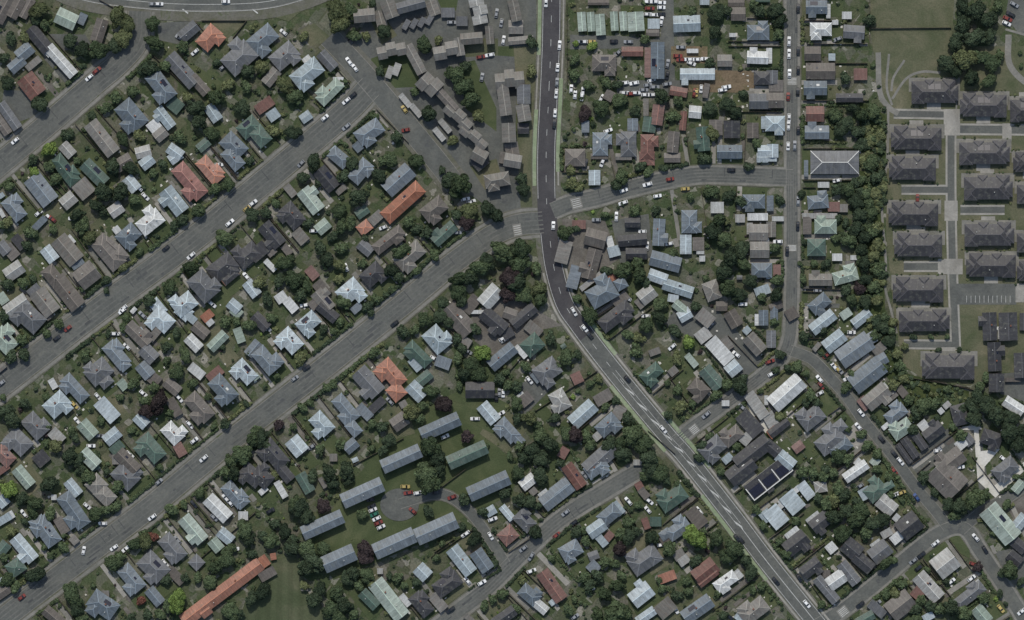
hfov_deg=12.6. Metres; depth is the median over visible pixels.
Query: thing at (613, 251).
garage
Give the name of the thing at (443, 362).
garage
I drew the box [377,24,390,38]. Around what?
tree
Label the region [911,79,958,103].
villa
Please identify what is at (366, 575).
tree
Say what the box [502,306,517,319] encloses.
cottage
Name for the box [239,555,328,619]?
mown grass
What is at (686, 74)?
house
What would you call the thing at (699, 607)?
house
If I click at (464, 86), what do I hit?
tree
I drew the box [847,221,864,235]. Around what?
tree
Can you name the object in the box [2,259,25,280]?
house
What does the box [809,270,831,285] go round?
house
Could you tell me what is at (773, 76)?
cottage
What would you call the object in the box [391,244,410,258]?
tree
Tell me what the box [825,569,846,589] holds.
house
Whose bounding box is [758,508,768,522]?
garage
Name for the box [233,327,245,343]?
garage
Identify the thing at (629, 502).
car
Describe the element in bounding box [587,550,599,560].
shed
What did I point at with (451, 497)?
car
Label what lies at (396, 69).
carport
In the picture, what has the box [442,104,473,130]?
terrace block
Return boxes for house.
[0,0,13,24]
[0,100,21,130]
[0,114,11,136]
[0,322,18,354]
[0,444,16,467]
[1,192,26,222]
[1,428,33,456]
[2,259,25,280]
[2,293,29,315]
[5,557,26,577]
[6,0,25,19]
[6,42,35,73]
[9,304,46,334]
[9,533,38,563]
[12,464,35,489]
[17,71,45,99]
[21,411,50,440]
[24,171,57,207]
[25,25,50,54]
[28,514,61,548]
[30,286,59,317]
[41,263,59,288]
[41,605,65,619]
[42,389,72,418]
[46,43,77,78]
[51,152,80,187]
[51,233,83,266]
[53,7,78,30]
[54,273,84,311]
[56,490,90,530]
[59,372,89,403]
[71,176,94,200]
[71,260,101,289]
[76,418,98,440]
[80,158,109,185]
[80,447,101,470]
[82,357,113,389]
[84,118,119,157]
[84,472,117,505]
[84,588,119,619]
[90,18,108,42]
[90,233,128,271]
[93,396,120,423]
[101,338,131,371]
[110,464,143,491]
[113,447,141,472]
[114,97,148,134]
[114,222,141,251]
[116,152,132,172]
[117,563,146,596]
[125,320,152,347]
[133,432,166,463]
[135,205,165,235]
[136,549,170,584]
[138,344,159,364]
[144,305,175,333]
[145,71,177,104]
[153,105,175,129]
[157,531,187,564]
[158,185,188,216]
[160,421,188,445]
[164,51,197,88]
[168,290,198,317]
[171,161,207,201]
[177,20,200,40]
[178,513,207,544]
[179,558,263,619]
[184,391,215,424]
[186,269,221,303]
[192,73,210,96]
[195,23,225,51]
[195,155,224,183]
[203,493,232,522]
[205,251,239,285]
[206,330,228,352]
[208,373,238,406]
[219,131,248,156]
[220,36,258,76]
[220,149,244,171]
[220,480,249,509]
[229,358,257,384]
[230,241,259,269]
[236,114,259,139]
[238,462,258,487]
[246,22,279,58]
[249,124,272,148]
[251,345,283,375]
[252,240,269,262]
[255,437,289,470]
[255,462,274,489]
[258,220,285,249]
[268,40,301,70]
[273,326,303,354]
[275,200,305,230]
[285,434,308,457]
[289,57,324,91]
[295,310,321,338]
[295,471,314,494]
[297,185,324,214]
[308,410,334,439]
[311,287,334,309]
[313,164,340,192]
[315,77,343,105]
[315,302,339,323]
[316,49,338,71]
[327,145,350,168]
[331,393,362,437]
[335,276,367,302]
[348,157,373,184]
[352,365,384,399]
[353,118,384,147]
[358,588,379,610]
[359,260,387,287]
[368,577,408,619]
[371,224,405,254]
[373,357,407,402]
[380,163,415,196]
[380,180,425,223]
[389,411,409,431]
[392,240,425,273]
[403,340,432,368]
[405,379,425,402]
[408,589,434,617]
[422,324,452,354]
[430,220,457,246]
[431,566,463,598]
[444,301,472,338]
[446,543,476,576]
[465,382,494,397]
[470,547,493,573]
[477,282,500,308]
[477,400,500,425]
[478,308,509,336]
[486,342,517,370]
[491,605,517,619]
[493,416,520,443]
[497,524,519,546]
[509,302,537,328]
[512,507,536,532]
[517,583,542,606]
[519,332,544,357]
[532,356,562,389]
[536,567,566,603]
[538,477,574,510]
[548,387,571,413]
[554,239,572,264]
[558,538,583,564]
[561,461,586,489]
[565,149,584,165]
[566,264,580,289]
[567,398,598,428]
[578,227,607,280]
[581,446,616,473]
[583,462,610,479]
[585,272,628,309]
[586,518,607,539]
[592,55,615,75]
[592,132,611,155]
[594,412,622,437]
[596,299,634,332]
[596,502,621,525]
[616,131,636,156]
[617,218,646,259]
[624,543,662,576]
[627,11,644,31]
[627,579,654,607]
[636,285,657,305]
[639,361,663,387]
[640,134,658,159]
[647,268,668,284]
[648,250,681,272]
[651,42,663,78]
[651,104,664,125]
[652,218,667,245]
[653,596,677,619]
[655,484,688,513]
[658,514,689,541]
[662,279,694,298]
[667,131,679,152]
[673,15,700,31]
[680,68,714,84]
[680,593,714,619]
[681,210,701,232]
[685,505,707,529]
[686,377,710,402]
[690,557,719,587]
[693,126,710,151]
[694,307,715,328]
[697,434,726,464]
[699,364,722,390]
[701,279,721,301]
[705,335,734,365]
[712,570,738,593]
[717,145,741,158]
[718,424,744,447]
[723,308,742,328]
[724,121,739,137]
[724,458,758,485]
[731,433,771,467]
[735,408,764,438]
[736,595,770,619]
[743,194,764,211]
[743,332,766,356]
[743,460,792,500]
[744,390,769,419]
[747,21,768,39]
[747,47,767,63]
[749,94,768,108]
[749,224,767,240]
[750,242,769,257]
[751,263,771,277]
[754,71,770,84]
[763,503,788,529]
[765,116,784,134]
[766,93,783,107]
[766,373,806,411]
[768,438,782,457]
[774,449,797,470]
[779,489,805,515]
[781,529,811,556]
[794,405,826,431]
[799,556,822,579]
[804,46,820,60]
[804,81,826,98]
[805,122,828,138]
[806,0,826,17]
[806,63,834,78]
[806,106,823,121]
[807,190,828,209]
[807,239,825,255]
[807,292,831,316]
[807,510,829,535]
[808,309,837,335]
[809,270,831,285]
[810,22,831,39]
[810,151,858,173]
[813,418,847,456]
[813,574,839,604]
[814,215,836,233]
[821,329,847,353]
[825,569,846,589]
[830,435,852,453]
[832,263,858,285]
[834,331,877,368]
[836,93,862,101]
[836,559,860,586]
[839,536,875,573]
[842,459,869,482]
[843,24,864,42]
[847,352,889,393]
[861,382,892,411]
[862,475,894,502]
[866,539,892,564]
[875,493,898,515]
[883,399,907,423]
[883,588,915,619]
[887,417,910,440]
[893,510,924,540]
[912,570,944,602]
[921,419,945,443]
[928,457,968,498]
[929,547,960,578]
[933,446,966,467]
[949,403,968,426]
[954,580,986,606]
[972,603,992,619]
[978,312,996,340]
[979,428,1002,451]
[979,501,1021,545]
[987,342,1004,370]
[989,374,1003,391]
[991,455,1019,483]
[998,312,1017,340]
[1002,395,1023,416]
[1014,353,1023,377]
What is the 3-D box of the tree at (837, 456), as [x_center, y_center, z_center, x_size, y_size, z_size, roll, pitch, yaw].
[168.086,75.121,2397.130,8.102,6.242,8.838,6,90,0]
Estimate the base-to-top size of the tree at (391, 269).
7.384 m
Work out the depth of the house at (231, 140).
2396.57 m
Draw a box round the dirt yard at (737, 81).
[671,46,756,92]
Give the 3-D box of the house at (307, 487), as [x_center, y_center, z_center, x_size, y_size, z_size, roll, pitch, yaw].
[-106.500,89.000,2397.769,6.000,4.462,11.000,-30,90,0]
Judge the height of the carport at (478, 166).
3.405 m
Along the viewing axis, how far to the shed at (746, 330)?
2397.81 m
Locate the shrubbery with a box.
[0,0,1023,619]
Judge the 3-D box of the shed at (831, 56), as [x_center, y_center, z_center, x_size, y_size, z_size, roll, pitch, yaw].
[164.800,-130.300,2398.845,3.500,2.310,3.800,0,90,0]
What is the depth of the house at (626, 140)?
2396.66 m
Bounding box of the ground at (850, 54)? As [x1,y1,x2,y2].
[0,0,1023,619]
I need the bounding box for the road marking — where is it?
[84,0,1001,619]
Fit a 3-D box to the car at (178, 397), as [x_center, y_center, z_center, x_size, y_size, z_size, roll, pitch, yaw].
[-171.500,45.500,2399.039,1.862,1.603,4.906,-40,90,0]
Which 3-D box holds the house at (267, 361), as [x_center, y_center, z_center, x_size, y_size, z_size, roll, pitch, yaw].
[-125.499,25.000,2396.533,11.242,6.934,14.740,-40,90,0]
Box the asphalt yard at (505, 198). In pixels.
[1,0,1023,587]
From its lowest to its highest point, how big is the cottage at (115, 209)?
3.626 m
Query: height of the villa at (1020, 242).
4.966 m
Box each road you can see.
[0,0,1023,619]
[537,0,593,340]
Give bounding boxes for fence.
[201,20,246,20]
[803,100,833,100]
[912,426,962,464]
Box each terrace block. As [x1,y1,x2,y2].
[353,8,374,22]
[376,41,406,59]
[380,0,398,19]
[395,0,425,13]
[406,43,426,75]
[415,71,443,96]
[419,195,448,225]
[433,37,464,60]
[435,87,458,110]
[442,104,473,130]
[458,126,488,150]
[460,25,493,44]
[468,0,487,24]
[469,146,488,164]
[483,171,510,191]
[495,69,524,90]
[497,84,511,115]
[502,123,515,142]
[503,153,521,168]
[507,0,521,21]
[515,104,531,122]
[517,84,529,103]
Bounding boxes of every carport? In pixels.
[375,10,387,26]
[385,65,393,78]
[391,62,401,75]
[398,93,411,107]
[401,19,410,29]
[409,18,418,29]
[410,103,421,117]
[417,17,425,27]
[425,0,440,16]
[425,14,434,24]
[432,127,445,141]
[438,118,451,133]
[441,8,454,16]
[456,16,467,25]
[469,159,488,171]
[499,151,517,163]
[504,141,519,154]
[508,35,532,44]
[509,20,522,33]
[517,123,528,133]
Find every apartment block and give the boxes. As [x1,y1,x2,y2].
[300,509,344,539]
[321,544,357,572]
[339,477,384,508]
[371,527,417,558]
[379,444,422,473]
[413,512,459,544]
[418,412,461,438]
[446,440,488,469]
[466,470,511,501]
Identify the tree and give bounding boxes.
[0,404,15,416]
[0,572,15,586]
[1,75,13,89]
[1,480,17,498]
[4,412,20,428]
[16,491,28,505]
[22,566,45,581]
[26,506,38,519]
[27,497,43,510]
[28,2,50,18]
[31,96,47,112]
[39,476,59,491]
[41,141,56,155]
[49,439,61,452]
[61,447,77,465]
[62,581,78,600]
[63,33,77,48]
[68,593,84,606]
[69,209,83,220]
[70,604,84,615]
[72,453,85,467]
[74,40,89,56]
[75,216,89,235]
[81,469,95,484]
[83,231,96,245]
[88,506,102,521]
[89,40,108,58]
[89,199,104,210]
[94,182,113,201]
[104,157,119,174]
[104,555,123,570]
[107,37,121,53]
[110,5,123,29]
[113,29,132,48]
[113,182,127,200]
[116,131,127,146]
[120,13,135,32]
[122,161,139,174]
[126,537,140,548]
[137,60,160,76]
[138,404,153,418]
[139,532,151,550]
[143,35,164,50]
[145,16,159,31]
[150,388,167,416]
[161,279,178,294]
[168,595,184,614]
[169,362,183,378]
[173,588,185,601]
[178,345,189,363]
[182,261,199,274]
[185,100,205,115]
[191,114,206,128]
[191,203,205,216]
[202,127,220,139]
[203,575,216,590]
[207,90,225,104]
[207,560,221,573]
[215,229,233,246]
[218,547,234,567]
[220,177,234,191]
[220,602,238,619]
[224,453,236,467]
[228,465,239,480]
[231,445,252,464]
[233,98,249,115]
[236,518,251,539]
[240,64,255,77]
[241,533,254,545]
[245,207,259,221]
[245,590,256,606]
[246,433,257,447]
[254,60,268,73]
[254,582,270,599]
[255,428,268,448]
[262,532,280,548]
[274,254,295,269]
[276,75,293,93]
[279,523,291,539]
[283,125,302,138]
[283,540,299,555]
[284,270,304,288]
[286,89,303,104]
[288,494,299,507]
[288,498,308,517]
[297,560,313,575]
[298,539,315,557]
[299,509,315,524]
[301,276,311,292]
[303,552,323,573]
[306,592,322,607]
[307,153,319,172]
[313,580,325,595]
[316,498,330,513]
[316,541,330,555]
[319,251,333,266]
[321,600,339,618]
[322,463,336,481]
[326,0,346,20]
[326,476,339,488]
[329,585,343,601]
[330,13,350,33]
[330,204,346,218]
[331,612,346,619]
[333,259,345,271]
[335,295,351,309]
[335,597,354,612]
[336,217,346,233]
[339,461,354,479]
[341,569,353,584]
[344,2,357,20]
[346,156,358,170]
[347,566,359,581]
[349,189,366,206]
[357,540,374,557]
[357,550,373,563]
[359,567,374,583]
[371,168,385,183]
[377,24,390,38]
[381,433,396,446]
[384,263,399,275]
[385,152,397,167]
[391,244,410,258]
[403,404,420,420]
[407,154,424,166]
[414,461,435,481]
[416,34,431,53]
[418,312,432,326]
[419,473,441,494]
[420,436,440,455]
[421,105,436,121]
[422,385,440,396]
[428,450,445,465]
[433,307,447,322]
[434,396,452,411]
[434,465,444,477]
[441,171,456,188]
[443,66,464,83]
[447,272,465,284]
[449,188,462,198]
[451,173,471,193]
[451,283,466,299]
[453,78,474,95]
[456,293,466,306]
[457,367,469,380]
[458,216,474,230]
[460,93,480,106]
[460,202,478,219]
[463,272,478,284]
[463,356,478,374]
[465,260,491,275]
[465,531,481,546]
[470,365,485,380]
[473,345,490,360]
[479,252,495,269]
[480,200,495,216]
[490,209,503,222]
[490,241,513,262]
[499,267,521,285]
[499,286,515,303]
[506,272,525,292]
[508,255,531,272]
[509,238,530,258]
[511,395,522,411]
[511,465,524,479]
[512,493,525,507]
[515,285,531,301]
[516,183,530,196]
[516,452,530,464]
[521,411,536,425]
[523,442,540,459]
[523,494,535,507]
[528,525,541,539]
[531,280,546,294]
[532,427,546,444]
[533,449,548,465]
[533,466,548,485]
[534,293,546,306]
[542,436,559,452]
[557,225,573,240]
[557,348,575,365]
[560,426,571,442]
[568,426,582,443]
[578,104,591,122]
[581,306,597,325]
[591,606,603,619]
[592,100,608,116]
[598,587,611,600]
[601,435,615,450]
[604,600,625,619]
[608,580,626,590]
[612,93,627,107]
[612,541,625,556]
[613,261,632,278]
[614,435,626,447]
[614,446,632,462]
[615,167,627,185]
[622,423,642,447]
[622,528,634,545]
[624,605,631,619]
[633,267,646,283]
[634,433,654,453]
[638,317,652,332]
[639,449,658,468]
[641,463,658,478]
[645,530,658,543]
[651,311,667,324]
[652,464,669,481]
[653,297,668,310]
[654,88,669,104]
[662,540,675,556]
[682,529,706,548]
[702,101,717,114]
[703,184,720,198]
[703,223,722,239]
[706,3,724,20]
[706,125,719,141]
[709,25,720,39]
[710,529,722,546]
[712,213,725,226]
[715,261,731,279]
[717,232,730,247]
[718,549,732,563]
[719,97,735,110]
[719,279,736,296]
[723,246,737,266]
[724,540,743,559]
[729,107,741,119]
[731,287,747,301]
[732,377,747,395]
[734,241,749,259]
[734,258,750,269]
[742,274,756,287]
[745,563,757,580]
[766,3,785,18]
[770,287,782,301]
[772,14,787,27]
[824,510,843,523]
[827,108,842,122]
[831,448,845,463]
[833,125,846,136]
[833,524,852,542]
[836,115,853,130]
[839,504,855,517]
[840,182,854,196]
[840,232,856,247]
[845,104,861,112]
[846,294,856,306]
[846,512,864,528]
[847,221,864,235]
[848,193,864,208]
[852,208,867,220]
[852,500,870,519]
[853,281,865,294]
[855,109,867,121]
[855,243,867,255]
[857,230,872,243]
[857,274,873,284]
[859,255,869,271]
[859,295,871,309]
[864,515,880,528]
[865,103,881,120]
[866,207,877,220]
[867,251,879,262]
[867,280,879,292]
[870,187,881,199]
[871,295,883,305]
[875,321,888,333]
[877,558,891,569]
[878,513,890,528]
[881,335,895,346]
[916,397,931,415]
[937,55,954,72]
[942,497,953,510]
[943,599,959,615]
[947,37,962,51]
[949,63,962,78]
[952,49,977,69]
[952,498,966,515]
[954,15,970,33]
[955,0,968,15]
[963,28,986,46]
[964,68,978,85]
[964,397,978,414]
[965,413,982,426]
[965,487,984,510]
[966,0,986,20]
[971,386,983,406]
[974,50,990,63]
[978,395,995,414]
[979,74,996,87]
[980,10,998,26]
[983,54,1000,72]
[985,28,996,44]
[987,405,1004,426]
[1000,422,1018,443]
[1002,560,1017,580]
[1003,410,1020,425]
[1010,436,1023,452]
[1017,423,1023,436]
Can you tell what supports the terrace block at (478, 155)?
on the ground at (850, 54)
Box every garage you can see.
[0,291,9,305]
[0,466,9,474]
[0,512,12,525]
[6,242,19,260]
[10,233,23,250]
[25,56,41,70]
[26,283,40,295]
[32,215,47,229]
[32,449,50,467]
[47,427,65,440]
[53,515,69,534]
[71,258,84,269]
[76,12,87,25]
[109,439,124,454]
[112,455,119,463]
[116,378,127,390]
[146,119,161,132]
[147,373,161,383]
[150,297,166,310]
[151,327,160,342]
[165,96,184,114]
[167,396,182,417]
[168,566,183,585]
[173,442,186,457]
[174,310,193,321]
[187,362,205,379]
[188,553,204,570]
[200,309,213,322]
[206,365,223,380]
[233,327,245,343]
[238,511,247,519]
[254,95,274,114]
[258,554,270,567]
[258,565,276,581]
[263,258,275,271]
[266,107,280,122]
[274,290,287,303]
[274,480,287,498]
[281,243,292,254]
[282,296,298,313]
[283,183,296,197]
[291,227,309,244]
[304,265,319,280]
[307,299,317,310]
[312,278,331,292]
[350,302,361,313]
[356,219,372,234]
[356,403,373,420]
[367,209,383,225]
[368,396,386,413]
[399,593,411,606]
[407,358,422,371]
[429,592,447,612]
[434,355,451,369]
[461,293,479,314]
[461,337,471,348]
[502,326,515,339]
[515,344,527,358]
[520,391,533,407]
[523,319,543,335]
[530,373,538,383]
[557,446,569,459]
[570,371,583,384]
[572,220,585,228]
[579,271,601,290]
[581,121,588,132]
[586,559,600,571]
[592,431,601,441]
[593,388,613,406]
[595,534,608,547]
[602,89,615,102]
[607,245,620,257]
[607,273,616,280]
[611,290,629,306]
[612,404,626,420]
[613,500,624,515]
[637,487,650,499]
[639,152,654,165]
[644,47,650,77]
[648,19,659,28]
[650,517,660,525]
[657,569,676,583]
[659,537,670,544]
[673,547,684,561]
[677,554,689,566]
[684,353,698,367]
[693,237,703,250]
[694,326,712,344]
[702,83,709,97]
[711,202,723,212]
[721,335,733,349]
[734,612,741,619]
[739,432,752,445]
[747,213,767,220]
[754,284,770,296]
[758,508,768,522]
[761,116,764,128]
[763,410,778,428]
[765,158,776,161]
[769,80,782,91]
[773,264,780,275]
[778,485,798,502]
[784,306,798,321]
[784,526,798,538]
[796,480,814,500]
[802,213,836,218]
[803,217,810,233]
[805,511,818,525]
[813,481,827,492]
[824,541,837,554]
[828,202,839,211]
[839,307,852,320]
[854,68,866,79]
[857,395,868,410]
[857,486,867,500]
[866,599,887,618]
[871,341,886,355]
[880,527,893,538]
[889,390,897,399]
[889,531,902,544]
[896,385,908,397]
[910,586,923,599]
[917,419,928,431]
[922,611,934,619]
[954,440,967,450]
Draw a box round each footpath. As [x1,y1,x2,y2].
[0,0,1023,619]
[535,0,829,619]
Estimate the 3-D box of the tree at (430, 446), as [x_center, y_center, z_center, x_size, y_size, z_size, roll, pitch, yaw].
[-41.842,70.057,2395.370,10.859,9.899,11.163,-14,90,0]
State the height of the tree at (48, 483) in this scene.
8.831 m
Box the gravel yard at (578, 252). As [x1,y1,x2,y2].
[0,52,1023,614]
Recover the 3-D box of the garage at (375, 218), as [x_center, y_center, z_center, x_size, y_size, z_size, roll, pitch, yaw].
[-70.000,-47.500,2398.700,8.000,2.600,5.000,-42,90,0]
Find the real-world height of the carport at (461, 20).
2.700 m
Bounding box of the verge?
[0,0,1023,619]
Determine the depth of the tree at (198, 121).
2393.27 m
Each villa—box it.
[888,202,937,225]
[889,156,935,180]
[891,126,941,150]
[893,277,942,301]
[894,232,941,257]
[899,309,949,331]
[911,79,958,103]
[922,353,974,379]
[959,140,1009,164]
[960,93,1006,117]
[964,175,1012,200]
[964,222,1013,246]
[966,253,1015,277]
[1010,98,1023,121]
[1013,152,1023,171]
[1017,185,1023,203]
[1017,233,1023,252]
[1017,261,1023,280]
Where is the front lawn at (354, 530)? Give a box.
[0,0,1006,619]
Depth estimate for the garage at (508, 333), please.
2397.56 m
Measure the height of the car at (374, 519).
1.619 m
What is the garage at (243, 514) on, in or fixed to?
on the ground at (850, 54)
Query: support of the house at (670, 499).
on the ground at (850, 54)
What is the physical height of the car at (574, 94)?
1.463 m
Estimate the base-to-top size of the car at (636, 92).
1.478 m
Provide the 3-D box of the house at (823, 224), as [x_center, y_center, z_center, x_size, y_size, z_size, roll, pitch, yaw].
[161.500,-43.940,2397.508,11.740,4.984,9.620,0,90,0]
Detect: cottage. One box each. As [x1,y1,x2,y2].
[0,239,11,256]
[0,539,11,553]
[0,586,10,599]
[19,0,35,19]
[40,244,58,263]
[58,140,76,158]
[58,191,78,209]
[64,477,82,497]
[102,426,122,446]
[107,201,124,218]
[121,174,140,193]
[132,414,149,429]
[134,144,151,158]
[135,360,154,380]
[138,155,155,170]
[144,586,164,606]
[152,126,168,142]
[162,378,181,395]
[165,143,184,160]
[184,333,202,352]
[190,320,210,339]
[205,103,222,123]
[207,536,224,552]
[216,527,234,543]
[226,298,242,314]
[242,279,260,298]
[244,339,261,358]
[250,311,270,331]
[261,66,280,87]
[274,465,294,483]
[313,217,331,234]
[344,437,359,454]
[356,240,373,256]
[413,562,432,581]
[416,369,433,386]
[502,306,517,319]
[514,435,525,443]
[518,472,535,490]
[533,599,549,614]
[577,12,586,31]
[586,12,595,31]
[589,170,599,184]
[595,14,605,35]
[610,11,618,30]
[619,11,627,30]
[621,47,642,55]
[635,606,656,619]
[642,116,655,132]
[664,153,679,161]
[669,86,687,97]
[671,299,686,312]
[676,307,693,322]
[680,235,691,253]
[688,105,701,118]
[709,120,722,134]
[717,55,731,66]
[724,358,742,377]
[731,7,745,20]
[747,123,758,137]
[758,145,770,156]
[759,310,767,325]
[766,70,777,83]
[766,222,775,236]
[766,330,775,347]
[767,144,777,157]
[767,418,790,437]
[850,309,872,328]
[855,610,875,619]
[900,436,919,459]
[911,432,928,450]
[1005,549,1023,566]
[1009,536,1023,554]
[1013,512,1023,530]
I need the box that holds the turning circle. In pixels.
[380,488,418,520]
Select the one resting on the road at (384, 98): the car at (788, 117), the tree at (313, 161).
the car at (788, 117)
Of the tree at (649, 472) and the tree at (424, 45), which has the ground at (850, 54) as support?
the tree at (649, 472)
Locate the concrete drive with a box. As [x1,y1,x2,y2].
[11,19,1023,619]
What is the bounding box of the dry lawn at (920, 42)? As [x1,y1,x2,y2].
[0,0,1023,619]
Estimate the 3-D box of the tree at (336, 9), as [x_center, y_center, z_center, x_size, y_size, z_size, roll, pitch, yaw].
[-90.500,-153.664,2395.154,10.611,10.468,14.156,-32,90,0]
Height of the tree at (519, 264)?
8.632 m
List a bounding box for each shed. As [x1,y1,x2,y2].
[0,208,4,217]
[0,363,6,371]
[0,494,9,508]
[48,378,57,389]
[69,534,79,545]
[101,590,108,596]
[112,225,120,233]
[130,307,136,313]
[167,155,183,164]
[188,314,197,323]
[195,137,211,152]
[206,318,214,326]
[229,309,243,317]
[258,488,268,495]
[267,248,276,257]
[270,553,276,559]
[298,110,312,123]
[302,55,310,62]
[318,477,326,488]
[330,454,336,460]
[335,184,346,195]
[352,141,362,152]
[354,204,369,219]
[377,568,382,573]
[398,400,406,408]
[463,613,474,619]
[471,310,482,313]
[486,504,497,517]
[499,504,513,521]
[528,487,537,495]
[538,488,547,496]
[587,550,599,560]
[588,0,608,4]
[591,153,607,158]
[604,530,614,541]
[606,236,613,246]
[615,153,631,159]
[627,118,637,130]
[633,459,641,464]
[634,298,645,309]
[634,480,643,490]
[641,517,650,529]
[643,98,648,115]
[646,29,658,35]
[648,347,660,356]
[667,294,678,301]
[667,365,678,376]
[679,111,686,130]
[687,49,697,52]
[699,256,704,260]
[700,0,708,4]
[716,301,727,310]
[721,453,732,463]
[722,400,728,405]
[728,0,743,6]
[734,569,743,578]
[735,214,744,221]
[742,326,751,335]
[755,314,758,325]
[757,153,767,161]
[764,395,767,404]
[766,48,771,63]
[767,195,773,210]
[769,300,783,310]
[770,307,777,320]
[772,216,783,220]
[791,440,804,453]
[804,160,807,176]
[812,342,820,351]
[818,182,828,187]
[823,570,829,577]
[826,4,830,17]
[828,53,834,60]
[832,20,837,24]
[832,254,841,260]
[840,204,847,211]
[842,12,851,18]
[845,261,854,264]
[850,255,856,259]
[854,457,861,464]
[869,458,880,465]
[870,539,879,546]
[881,421,888,429]
[892,513,900,521]
[895,443,912,464]
[937,407,944,414]
[942,401,950,409]
[965,432,974,446]
[1005,378,1020,381]
[1011,479,1023,494]
[1020,313,1023,329]
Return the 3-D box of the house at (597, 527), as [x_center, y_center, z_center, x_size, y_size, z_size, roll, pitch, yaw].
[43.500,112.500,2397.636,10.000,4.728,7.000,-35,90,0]
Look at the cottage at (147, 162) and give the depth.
2396.99 m
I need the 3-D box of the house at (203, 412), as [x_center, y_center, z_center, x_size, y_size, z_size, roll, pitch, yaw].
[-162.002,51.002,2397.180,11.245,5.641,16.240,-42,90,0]
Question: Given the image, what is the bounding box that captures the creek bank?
[857,102,969,408]
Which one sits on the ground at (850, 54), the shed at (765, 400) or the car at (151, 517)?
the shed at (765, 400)
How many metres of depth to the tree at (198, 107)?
2394.00 m
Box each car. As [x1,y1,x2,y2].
[11,137,18,144]
[17,594,25,600]
[20,509,27,517]
[49,215,56,222]
[64,325,71,331]
[71,401,78,408]
[73,417,80,424]
[81,546,85,554]
[83,502,90,509]
[85,74,92,80]
[87,444,95,447]
[92,66,101,74]
[110,544,117,550]
[123,343,130,349]
[138,311,146,318]
[139,389,147,396]
[141,192,149,200]
[148,513,156,520]
[155,2,162,5]
[155,478,162,484]
[176,394,182,402]
[186,251,194,259]
[190,437,197,443]
[191,48,198,55]
[199,454,207,461]
[208,300,216,307]
[210,513,217,521]
[222,494,228,502]
[225,218,233,226]
[242,272,249,279]
[248,199,257,206]
[266,507,274,513]
[290,375,298,381]
[297,160,304,166]
[302,364,310,370]
[321,114,328,120]
[342,97,349,104]
[342,122,350,130]
[345,57,352,65]
[349,91,356,98]
[351,64,357,71]
[366,497,374,501]
[367,503,375,509]
[368,507,376,512]
[370,511,378,517]
[372,515,380,521]
[374,520,382,525]
[376,524,385,529]
[386,397,393,404]
[390,320,398,326]
[401,105,407,113]
[401,128,409,131]
[403,490,412,494]
[409,507,416,514]
[441,433,448,439]
[446,606,454,613]
[447,20,455,23]
[447,494,455,499]
[461,530,469,537]
[470,417,479,419]
[476,54,485,58]
[477,579,486,585]
[479,73,483,81]
[485,52,494,56]
[487,532,493,539]
[488,516,497,521]
[494,8,498,17]
[499,18,503,26]
[501,35,505,44]
[519,545,526,552]
[526,376,532,383]
[527,552,534,560]
[551,221,554,229]
[552,119,555,128]
[553,109,556,116]
[554,89,557,98]
[555,63,559,71]
[555,78,558,85]
[557,40,561,49]
[561,509,569,516]
[569,84,572,92]
[570,307,577,315]
[571,613,578,619]
[573,90,576,98]
[581,324,588,331]
[581,471,588,479]
[583,158,587,168]
[586,331,593,339]
[592,218,600,221]
[599,159,604,166]
[610,39,617,42]
[619,187,627,192]
[624,40,632,43]
[624,375,630,382]
[624,497,632,505]
[629,80,638,85]
[631,91,640,94]
[639,88,647,91]
[641,93,648,96]
[641,314,649,317]
[642,182,651,186]
[645,7,654,9]
[646,498,653,504]
[650,85,659,88]
[657,5,665,8]
[659,425,666,433]
[660,16,663,25]
[662,82,671,85]
[665,59,669,67]
[665,70,669,79]
[668,343,675,350]
[673,54,682,57]
[676,45,684,48]
[676,58,684,61]
[681,187,689,190]
[687,61,695,65]
[701,410,710,418]
[721,84,730,88]
[727,168,734,171]
[732,350,739,357]
[738,302,746,305]
[765,358,774,363]
[772,577,779,584]
[773,240,782,242]
[785,246,788,255]
[786,92,789,100]
[786,142,789,149]
[787,36,790,45]
[787,49,790,58]
[787,69,790,77]
[787,114,790,121]
[795,573,802,581]
[796,4,799,12]
[796,46,799,55]
[796,66,799,74]
[796,88,799,95]
[796,126,799,134]
[796,196,799,205]
[796,221,799,230]
[803,600,810,607]
[816,375,822,382]
[817,382,824,389]
[833,178,840,182]
[834,36,841,41]
[847,330,855,333]
[854,422,861,430]
[856,601,864,607]
[857,408,864,416]
[878,435,885,442]
[890,449,897,457]
[897,457,903,465]
[909,557,917,564]
[913,493,919,501]
[914,564,922,571]
[917,551,925,558]
[931,539,939,546]
[967,574,975,581]
[972,533,979,541]
[981,545,987,553]
[997,604,1004,612]
[1002,20,1010,25]
[1003,15,1012,21]
[1006,10,1014,17]
[1010,1,1018,7]
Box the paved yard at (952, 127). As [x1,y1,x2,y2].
[938,109,1023,301]
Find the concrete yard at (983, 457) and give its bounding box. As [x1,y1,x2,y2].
[5,1,1023,617]
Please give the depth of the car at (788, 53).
2398.76 m
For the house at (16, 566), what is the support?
on the ground at (850, 54)
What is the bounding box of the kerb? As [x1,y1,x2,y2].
[0,0,1023,619]
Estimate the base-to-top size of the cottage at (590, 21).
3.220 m
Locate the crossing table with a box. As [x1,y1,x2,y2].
[512,77,849,618]
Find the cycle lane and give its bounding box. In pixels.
[532,0,767,580]
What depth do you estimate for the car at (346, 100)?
2398.56 m

